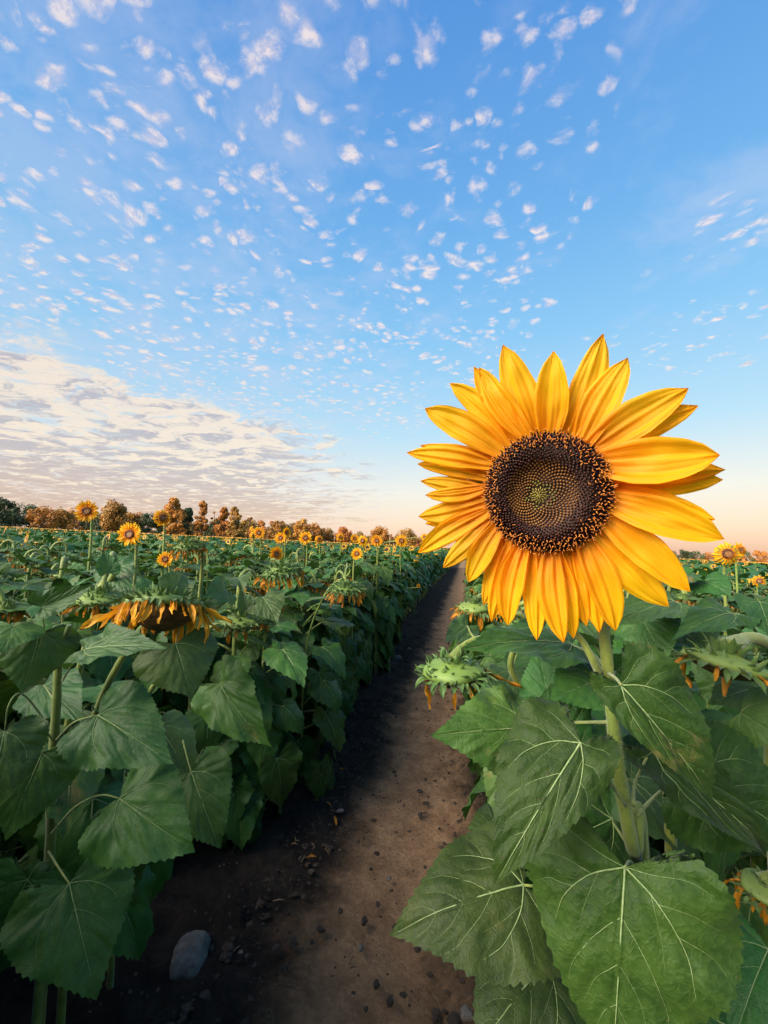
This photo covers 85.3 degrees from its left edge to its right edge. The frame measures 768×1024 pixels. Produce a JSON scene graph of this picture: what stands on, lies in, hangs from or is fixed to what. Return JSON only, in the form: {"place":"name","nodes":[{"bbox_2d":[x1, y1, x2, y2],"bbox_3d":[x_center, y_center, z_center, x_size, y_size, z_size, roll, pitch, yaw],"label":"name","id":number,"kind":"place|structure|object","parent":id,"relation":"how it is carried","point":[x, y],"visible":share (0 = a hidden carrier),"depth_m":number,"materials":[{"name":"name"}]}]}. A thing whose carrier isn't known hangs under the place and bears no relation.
{"place":"outdoors","nodes":[
{"label":"outdoors","id":0,"kind":"place"},
{"bbox_2d":[0,560,759,1023],"bbox_3d":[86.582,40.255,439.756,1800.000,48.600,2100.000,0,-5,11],"label":"ground","id":1,"kind":"structure","parent":0,"point":[214,892],"depth_m":1.75,"materials":[{"name":"soil"}]},
{"bbox_2d":[0,497,12,526],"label":"tree","id":2,"kind":"object","parent":1,"relation":"on","point":[4,515],"visible":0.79,"depth_m":137.62,"materials":[{"name":"green plant"}]},
{"bbox_2d":[0,497,25,526],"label":"tree","id":3,"kind":"object","parent":1,"relation":"on","point":[4,503],"visible":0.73,"depth_m":139.72,"materials":[{"name":"green plant"}]},
{"bbox_2d":[0,548,30,724],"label":"sunflower plant","id":4,"kind":"object","parent":1,"relation":"on","point":[14,573],"visible":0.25,"depth_m":2.46,"materials":[{"name":"green plant"}]},
{"bbox_2d":[0,587,32,845],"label":"sunflower plant","id":5,"kind":"object","parent":1,"relation":"on","point":[9,607],"visible":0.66,"depth_m":1.59,"materials":[{"name":"green plant"}]},
{"bbox_2d":[0,547,44,596],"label":"sunflower plant","id":6,"kind":"object","parent":1,"relation":"on","point":[16,551],"visible":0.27,"depth_m":3.47,"materials":[{"name":"green plant"}]},
{"bbox_2d":[0,562,46,845],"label":"sunflower plant","id":7,"kind":"object","parent":1,"relation":"on","point":[5,567],"visible":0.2,"depth_m":2.00,"materials":[{"name":"green plant"}]},
{"bbox_2d":[2,552,51,600],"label":"sunflower plant","id":8,"kind":"object","parent":1,"relation":"on","point":[29,567],"visible":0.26,"depth_m":2.99,"materials":[{"name":"green plant"}]},
{"bbox_2d":[0,553,56,721],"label":"sunflower plant","id":9,"kind":"object","parent":1,"relation":"on","point":[40,559],"visible":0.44,"depth_m":2.57,"materials":[{"name":"green plant"}]},
{"bbox_2d":[11,504,48,527],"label":"tree","id":10,"kind":"object","parent":1,"relation":"on","point":[25,513],"visible":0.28,"depth_m":149.41,"materials":[{"name":"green plant"}]},
{"bbox_2d":[11,549,59,598],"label":"sunflower plant","id":11,"kind":"object","parent":1,"relation":"on","point":[14,564],"visible":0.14,"depth_m":3.28,"materials":[{"name":"green plant"}]},
{"bbox_2d":[24,505,59,528],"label":"tree","id":12,"kind":"object","parent":1,"relation":"on","point":[33,518],"visible":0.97,"depth_m":143.42,"materials":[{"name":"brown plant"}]},
{"bbox_2d":[1,555,93,834],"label":"sunflower plant","id":13,"kind":"object","parent":1,"relation":"on","point":[60,573],"visible":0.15,"depth_m":2.25,"materials":[{"name":"green plant"}]},
{"bbox_2d":[0,574,103,861],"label":"sunflower plant","id":14,"kind":"object","parent":1,"relation":"on","point":[9,689],"visible":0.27,"depth_m":1.74,"materials":[{"name":"green plant"}]},
{"bbox_2d":[29,541,82,576],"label":"sunflower plant","id":15,"kind":"object","parent":1,"relation":"on","point":[72,560],"visible":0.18,"depth_m":3.91,"materials":[{"name":"green plant"}]},
{"bbox_2d":[47,506,76,529],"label":"tree","id":16,"kind":"object","parent":1,"relation":"on","point":[65,517],"visible":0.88,"depth_m":147.72,"materials":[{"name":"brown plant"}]},
{"bbox_2d":[6,568,147,856],"bbox_3d":[-1.396,0.974,1.971,0.424,1.411,0.623,0,-5,9],"label":"sunflower plant","id":17,"kind":"object","parent":1,"relation":"on","point":[101,667],"visible":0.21,"depth_m":1.89,"materials":[{"name":"green plant"}]},
{"bbox_2d":[0,551,156,1023],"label":"sunflower plant","id":18,"kind":"object","parent":1,"relation":"on","point":[113,575],"visible":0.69,"depth_m":1.07,"materials":[{"name":"green plant"}]},
{"bbox_2d":[61,556,95,722],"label":"sunflower plant","id":19,"kind":"object","parent":1,"relation":"on","point":[76,565],"visible":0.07,"depth_m":3.03,"materials":[{"name":"green plant"}]},
{"bbox_2d":[73,500,105,613],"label":"sunflower plant","id":20,"kind":"object","parent":1,"relation":"on","point":[87,509],"visible":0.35,"depth_m":2.60,"materials":[{"name":"yellow plant"}]},
{"bbox_2d":[0,585,194,1023],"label":"sunflower plant","id":21,"kind":"object","parent":1,"relation":"on","point":[59,927],"visible":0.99,"depth_m":0.84,"materials":[{"name":"green plant"}]},
{"bbox_2d":[86,536,119,570],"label":"sunflower plant","id":22,"kind":"object","parent":1,"relation":"on","point":[103,547],"visible":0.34,"depth_m":4.86,"materials":[{"name":"green plant"}]},
{"bbox_2d":[99,499,127,531],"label":"tree","id":23,"kind":"object","parent":1,"relation":"on","point":[112,517],"visible":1,"depth_m":138.58,"materials":[{"name":"orange plant"}]},
{"bbox_2d":[77,557,151,710],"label":"sunflower plant","id":24,"kind":"object","parent":1,"relation":"on","point":[97,624],"visible":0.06,"depth_m":2.54,"materials":[{"name":"green plant"}]},
{"bbox_2d":[0,571,232,1023],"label":"sunflower plant","id":25,"kind":"object","parent":1,"relation":"on","point":[167,604],"visible":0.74,"depth_m":1.04,"materials":[{"name":"green plant"}]},
{"bbox_2d":[68,522,172,707],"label":"sunflower plant","id":26,"kind":"object","parent":1,"relation":"on","point":[128,532],"visible":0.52,"depth_m":2.21,"materials":[{"name":"yellow plant"}]},
{"bbox_2d":[130,543,165,576],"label":"sunflower plant","id":27,"kind":"object","parent":1,"relation":"on","point":[150,546],"visible":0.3,"depth_m":4.30,"materials":[{"name":"green plant"}]},
{"bbox_2d":[121,576,175,718],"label":"sunflower plant","id":28,"kind":"object","parent":1,"relation":"on","point":[155,581],"visible":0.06,"depth_m":2.33,"materials":[{"name":"green plant"}]},
{"bbox_2d":[137,513,161,533],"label":"tree","id":29,"kind":"object","parent":1,"relation":"on","point":[148,520],"visible":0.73,"depth_m":161.28,"materials":[{"name":"green plant"}]},
{"bbox_2d":[143,509,182,632],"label":"sunflower plant","id":30,"kind":"object","parent":1,"relation":"on","point":[162,516],"visible":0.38,"depth_m":3.08,"materials":[{"name":"yellow plant"}]},
{"bbox_2d":[129,551,197,715],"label":"sunflower plant","id":31,"kind":"object","parent":1,"relation":"on","point":[176,698],"visible":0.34,"depth_m":2.36,"materials":[{"name":"green plant"}]},
{"bbox_2d":[146,559,198,707],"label":"sunflower plant","id":32,"kind":"object","parent":1,"relation":"on","point":[173,563],"visible":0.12,"depth_m":3.09,"materials":[{"name":"green plant"}]},
{"bbox_2d":[161,497,187,534],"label":"tree","id":33,"kind":"object","parent":1,"relation":"on","point":[175,511],"visible":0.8,"depth_m":134.06,"materials":[{"name":"orange plant"}]},
{"bbox_2d":[144,552,205,705],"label":"sunflower plant","id":34,"kind":"object","parent":1,"relation":"on","point":[191,566],"visible":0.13,"depth_m":3.31,"materials":[{"name":"green plant"}]},
{"bbox_2d":[148,580,202,710],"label":"sunflower plant","id":35,"kind":"object","parent":1,"relation":"on","point":[153,637],"visible":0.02,"depth_m":2.44,"materials":[{"name":"green plant"}]},
{"bbox_2d":[81,575,284,989],"bbox_3d":[-0.612,0.886,1.324,0.702,1.372,0.466,0,-5,11],"label":"sunflower plant","id":36,"kind":"object","parent":1,"relation":"on","point":[228,705],"visible":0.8,"depth_m":1.19,"materials":[{"name":"green plant"}]},
{"bbox_2d":[140,536,226,848],"bbox_3d":[-0.952,0.870,1.965,0.480,1.521,0.397,5,-6,-39],"label":"sunflower plant","id":37,"kind":"object","parent":1,"relation":"on","point":[205,736],"visible":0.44,"depth_m":1.90,"materials":[{"name":"green plant"}]},
{"bbox_2d":[181,507,194,535],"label":"tree","id":38,"kind":"object","parent":1,"relation":"on","point":[189,513],"visible":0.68,"depth_m":141.31,"materials":[{"name":"green plant"}]},
{"bbox_2d":[169,930,210,980],"bbox_3d":[-0.682,1.567,1.468,0.122,0.105,0.181,1,-5,5],"label":"stone","id":39,"kind":"object","parent":1,"relation":"on","point":[190,952],"visible":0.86,"depth_m":1.44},
{"bbox_2d":[175,554,212,601],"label":"sunflower plant","id":40,"kind":"object","parent":1,"relation":"on","point":[197,573],"visible":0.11,"depth_m":3.70,"materials":[{"name":"green plant"}]},
{"bbox_2d":[193,500,208,535],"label":"tree","id":41,"kind":"object","parent":1,"relation":"on","point":[202,505],"visible":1,"depth_m":137.40,"materials":[{"name":"orange plant"}]},
{"bbox_2d":[188,547,232,607],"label":"sunflower plant","id":42,"kind":"object","parent":1,"relation":"on","point":[205,584],"visible":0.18,"depth_m":4.44,"materials":[{"name":"green plant"}]},
{"bbox_2d":[203,548,233,599],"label":"sunflower plant","id":43,"kind":"object","parent":1,"relation":"on","point":[215,562],"visible":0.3,"depth_m":4.70,"materials":[{"name":"green plant"}]},
{"bbox_2d":[213,506,230,536],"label":"tree","id":44,"kind":"object","parent":1,"relation":"on","point":[224,515],"visible":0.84,"depth_m":139.44,"materials":[{"name":"orange plant"}]},
{"bbox_2d":[197,566,248,687],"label":"sunflower plant","id":45,"kind":"object","parent":1,"relation":"on","point":[221,571],"visible":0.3,"depth_m":2.73,"materials":[{"name":"green plant"}]},
{"bbox_2d":[201,570,251,658],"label":"sunflower plant","id":46,"kind":"object","parent":1,"relation":"on","point":[235,574],"visible":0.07,"depth_m":2.97,"materials":[{"name":"green plant"}]},
{"bbox_2d":[211,555,243,644],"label":"sunflower plant","id":47,"kind":"object","parent":1,"relation":"on","point":[231,558],"visible":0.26,"depth_m":3.94,"materials":[{"name":"green plant"}]},
{"bbox_2d":[182,596,273,850],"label":"sunflower plant","id":48,"kind":"object","parent":1,"relation":"on","point":[243,829],"visible":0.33,"depth_m":2.01,"materials":[{"name":"green plant"}]},
{"bbox_2d":[225,506,243,537],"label":"tree","id":49,"kind":"object","parent":1,"relation":"on","point":[233,526],"visible":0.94,"depth_m":137.50,"materials":[{"name":"orange plant"}]},
{"bbox_2d":[222,560,263,609],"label":"sunflower plant","id":50,"kind":"object","parent":1,"relation":"on","point":[251,564],"visible":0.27,"depth_m":3.42,"materials":[{"name":"green plant"}]},
{"bbox_2d":[234,549,264,574],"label":"sunflower plant","id":51,"kind":"object","parent":1,"relation":"on","point":[247,553],"visible":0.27,"depth_m":4.08,"materials":[{"name":"green plant"}]},
{"bbox_2d":[211,579,288,800],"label":"sunflower plant","id":52,"kind":"object","parent":1,"relation":"on","point":[278,686],"visible":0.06,"depth_m":2.34,"materials":[{"name":"green plant"}]},
{"bbox_2d":[217,569,291,752],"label":"sunflower plant","id":53,"kind":"object","parent":1,"relation":"on","point":[241,580],"visible":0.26,"depth_m":2.37,"materials":[{"name":"green plant"}]},
{"bbox_2d":[249,527,269,580],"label":"sunflower plant","id":54,"kind":"object","parent":1,"relation":"on","point":[258,532],"visible":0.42,"depth_m":4.35,"materials":[{"name":"yellow plant"}]},
{"bbox_2d":[222,558,307,838],"bbox_3d":[-0.620,0.970,2.134,0.426,1.477,0.470,2,-5,-14],"label":"sunflower plant","id":55,"kind":"object","parent":1,"relation":"on","point":[286,658],"visible":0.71,"depth_m":2.08,"materials":[{"name":"green plant"}]},
{"bbox_2d":[266,520,292,539],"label":"tree","id":56,"kind":"object","parent":1,"relation":"on","point":[278,526],"visible":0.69,"depth_m":149.04,"materials":[{"name":"brown plant"}]},
{"bbox_2d":[269,546,299,608],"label":"sunflower plant","id":57,"kind":"object","parent":1,"relation":"on","point":[276,553],"visible":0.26,"depth_m":3.07,"materials":[{"name":"yellow plant"}]},
{"bbox_2d":[293,518,307,539],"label":"tree","id":58,"kind":"object","parent":1,"relation":"on","point":[300,527],"visible":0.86,"depth_m":148.86,"materials":[{"name":"orange plant"}]},
{"bbox_2d":[278,566,331,761],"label":"sunflower plant","id":59,"kind":"object","parent":1,"relation":"on","point":[293,614],"visible":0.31,"depth_m":2.80,"materials":[{"name":"green plant"}]},
{"bbox_2d":[295,531,318,609],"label":"sunflower plant","id":60,"kind":"object","parent":1,"relation":"on","point":[304,538],"visible":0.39,"depth_m":4.23,"materials":[{"name":"yellow plant"}]},
{"bbox_2d":[281,571,333,747],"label":"sunflower plant","id":61,"kind":"object","parent":1,"relation":"on","point":[319,632],"visible":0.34,"depth_m":2.92,"materials":[{"name":"green plant"}]},
{"bbox_2d":[146,604,470,1023],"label":"soil clods","id":62,"kind":"object","parent":1,"relation":"on","point":[453,1017],"visible":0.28,"depth_m":1.66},
{"bbox_2d":[296,569,334,739],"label":"sunflower plant","id":63,"kind":"object","parent":1,"relation":"on","point":[313,701],"visible":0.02,"depth_m":3.06,"materials":[{"name":"green plant"}]},
{"bbox_2d":[278,566,367,800],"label":"sunflower plant","id":64,"kind":"object","parent":1,"relation":"on","point":[330,719],"visible":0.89,"depth_m":2.47,"materials":[{"name":"green plant"}]},
{"bbox_2d":[304,573,345,711],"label":"sunflower plant","id":65,"kind":"object","parent":1,"relation":"on","point":[338,615],"visible":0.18,"depth_m":3.33,"materials":[{"name":"green plant"}]},
{"bbox_2d":[201,634,472,1020],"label":"plant litter","id":66,"kind":"object","parent":1,"relation":"on","point":[289,986],"visible":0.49,"depth_m":1.90,"materials":[{"name":"plant"}]},
{"bbox_2d":[327,570,360,717],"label":"sunflower plant","id":67,"kind":"object","parent":1,"relation":"on","point":[346,644],"visible":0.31,"depth_m":3.57,"materials":[{"name":"green plant"}]},
{"bbox_2d":[324,564,366,703],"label":"sunflower plant","id":68,"kind":"object","parent":1,"relation":"on","point":[357,647],"visible":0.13,"depth_m":3.84,"materials":[{"name":"green plant"}]},
{"bbox_2d":[327,564,363,689],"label":"sunflower plant","id":69,"kind":"object","parent":1,"relation":"on","point":[357,675],"visible":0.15,"depth_m":4.02,"materials":[{"name":"green plant"}]},
{"bbox_2d":[340,547,377,664],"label":"sunflower plant","id":70,"kind":"object","parent":1,"relation":"on","point":[365,645],"visible":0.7,"depth_m":3.72,"materials":[{"name":"green plant"}]},
{"bbox_2d":[341,559,379,686],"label":"sunflower plant","id":71,"kind":"object","parent":1,"relation":"on","point":[369,624],"visible":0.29,"depth_m":4.29,"materials":[{"name":"green plant"}]},
{"bbox_2d":[358,535,375,590],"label":"sunflower plant","id":72,"kind":"object","parent":1,"relation":"on","point":[362,540],"visible":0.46,"depth_m":4.99,"materials":[{"name":"green plant"}]},
{"bbox_2d":[360,565,378,659],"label":"sunflower plant","id":73,"kind":"object","parent":1,"relation":"on","point":[368,633],"visible":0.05,"depth_m":4.81,"materials":[{"name":"green plant"}]},
{"bbox_2d":[354,559,395,673],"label":"sunflower plant","id":74,"kind":"object","parent":1,"relation":"on","point":[384,642],"visible":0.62,"depth_m":4.83,"materials":[{"name":"green plant"}]},
{"bbox_2d":[363,535,392,672],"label":"sunflower plant","id":75,"kind":"object","parent":1,"relation":"on","point":[385,572],"visible":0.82,"depth_m":4.77,"materials":[{"name":"green plant"}]},
{"bbox_2d":[370,525,389,544],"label":"tree","id":76,"kind":"object","parent":1,"relation":"on","point":[380,531],"visible":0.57,"depth_m":164.14,"materials":[{"name":"brown plant"}]},
{"bbox_2d":[0,526,767,617],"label":"sunflower field","id":77,"kind":"structure","parent":1,"relation":"on","point":[429,569],"depth_m":9.87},
{"bbox_2d":[369,534,407,672],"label":"sunflower plant","id":78,"kind":"object","parent":1,"relation":"on","point":[400,540],"visible":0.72,"depth_m":4.79,"materials":[{"name":"green plant"}]},
{"bbox_2d":[391,564,403,642],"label":"sunflower plant","id":79,"kind":"object","parent":1,"relation":"on","point":[399,613],"visible":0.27,"depth_m":6.24,"materials":[{"name":"green plant"}]},
{"bbox_2d":[394,527,417,545],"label":"tree","id":80,"kind":"object","parent":1,"relation":"on","point":[408,533],"visible":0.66,"depth_m":163.82,"materials":[{"name":"brown plant"}]},
{"bbox_2d":[395,584,419,640],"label":"sunflower plant","id":81,"kind":"object","parent":1,"relation":"on","point":[400,598],"visible":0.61,"depth_m":6.34,"materials":[{"name":"green plant"}]},
{"bbox_2d":[394,533,426,629],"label":"sunflower plant","id":82,"kind":"object","parent":1,"relation":"on","point":[408,566],"visible":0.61,"depth_m":6.54,"materials":[{"name":"green plant"}]},
{"bbox_2d":[460,1004,472,1021],"bbox_3d":[0.265,1.616,1.342,0.046,0.033,0.041,0,-5,11],"label":"pebble","id":83,"kind":"object","parent":1,"relation":"on","point":[466,1015],"visible":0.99,"depth_m":1.33,"materials":[{"name":"stone"}]},
{"bbox_2d":[466,614,503,785],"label":"sunflower plant","id":84,"kind":"object","parent":1,"relation":"on","point":[470,763],"visible":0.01,"depth_m":2.60,"materials":[{"name":"green plant"}]},
{"bbox_2d":[461,611,525,819],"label":"sunflower plant","id":85,"kind":"object","parent":1,"relation":"on","point":[478,787],"visible":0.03,"depth_m":1.91,"materials":[{"name":"green plant"}]},
{"bbox_2d":[483,622,616,812],"bbox_3d":[0.306,0.888,0.752,0.252,1.378,0.204,0,-5,11],"label":"sunflower plant","id":86,"kind":"object","parent":1,"relation":"on","point":[521,661],"visible":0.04,"depth_m":0.77,"materials":[{"name":"green plant"}]},
{"bbox_2d":[414,613,728,1023],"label":"sunflower plant","id":87,"kind":"object","parent":1,"relation":"on","point":[455,668],"visible":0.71,"depth_m":0.58,"materials":[{"name":"green plant"}]},
{"bbox_2d":[450,593,702,890],"bbox_3d":[0.439,0.897,0.950,0.531,1.402,0.441,5,-6,-36],"label":"sunflower plant","id":88,"kind":"object","parent":1,"relation":"on","point":[647,788],"visible":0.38,"depth_m":0.92,"materials":[{"name":"green plant"}]},
{"bbox_2d":[389,334,767,1023],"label":"sunflower plant","id":89,"kind":"object","parent":1,"relation":"on","point":[561,504],"visible":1,"depth_m":0.40,"materials":[{"name":"green plant"}]},
{"bbox_2d":[528,623,691,871],"bbox_3d":[0.608,1.033,1.127,0.562,1.438,0.491,1,-5,5],"label":"sunflower plant","id":90,"kind":"object","parent":1,"relation":"on","point":[588,632],"visible":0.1,"depth_m":1.18,"materials":[{"name":"green plant"}]},
{"bbox_2d":[577,599,646,822],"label":"sunflower plant","id":91,"kind":"object","parent":1,"relation":"on","point":[628,738],"visible":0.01,"depth_m":1.12,"materials":[{"name":"green plant"}]},
{"bbox_2d":[612,572,733,852],"bbox_3d":[0.532,0.843,0.750,0.352,1.490,0.157,4,-5,-29],"label":"sunflower plant","id":92,"kind":"object","parent":1,"relation":"on","point":[649,624],"visible":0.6,"depth_m":0.79,"materials":[{"name":"green plant"}]},
{"bbox_2d":[667,585,702,605],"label":"sunflower plant","id":93,"kind":"object","parent":1,"relation":"on","point":[683,596],"visible":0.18,"depth_m":3.02,"materials":[{"name":"green plant"}]},
{"bbox_2d":[649,617,739,844],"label":"sunflower plant","id":94,"kind":"object","parent":1,"relation":"on","point":[699,699],"visible":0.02,"depth_m":1.62,"materials":[{"name":"green plant"}]},
{"bbox_2d":[649,618,767,900],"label":"sunflower plant","id":95,"kind":"object","parent":1,"relation":"on","point":[659,845],"visible":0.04,"depth_m":1.51,"materials":[{"name":"green plant"}]},
{"bbox_2d":[669,593,767,866],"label":"sunflower plant","id":96,"kind":"object","parent":1,"relation":"on","point":[727,672],"visible":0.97,"depth_m":0.55,"materials":[{"name":"green plant"}]},
{"bbox_2d":[688,595,767,712],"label":"sunflower plant","id":97,"kind":"object","parent":1,"relation":"on","point":[731,601],"visible":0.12,"depth_m":2.37,"materials":[{"name":"green plant"}]},
{"bbox_2d":[689,653,767,947],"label":"sunflower plant","id":98,"kind":"object","parent":1,"relation":"on","point":[722,864],"visible":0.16,"depth_m":1.06,"materials":[{"name":"green plant"}]},
{"bbox_2d":[694,541,767,668],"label":"sunflower plant","id":99,"kind":"object","parent":1,"relation":"on","point":[725,553],"visible":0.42,"depth_m":2.26,"materials":[{"name":"yellow plant"}]},
{"bbox_2d":[699,627,767,931],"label":"sunflower plant","id":100,"kind":"object","parent":1,"relation":"on","point":[754,918],"visible":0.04,"depth_m":1.19,"materials":[{"name":"green plant"}]},
{"bbox_2d":[720,542,766,651],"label":"sunflower plant","id":101,"kind":"object","parent":1,"relation":"on","point":[741,548],"visible":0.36,"depth_m":3.50,"materials":[{"name":"green plant"}]},
{"bbox_2d":[723,864,767,1023],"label":"sunflower plant","id":102,"kind":"object","parent":1,"relation":"on","point":[749,1005],"visible":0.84,"depth_m":0.54,"materials":[{"name":"green plant"}]},
{"bbox_2d":[0,0,767,561],"label":"sky","id":103,"kind":"structure","parent":0,"point":[247,247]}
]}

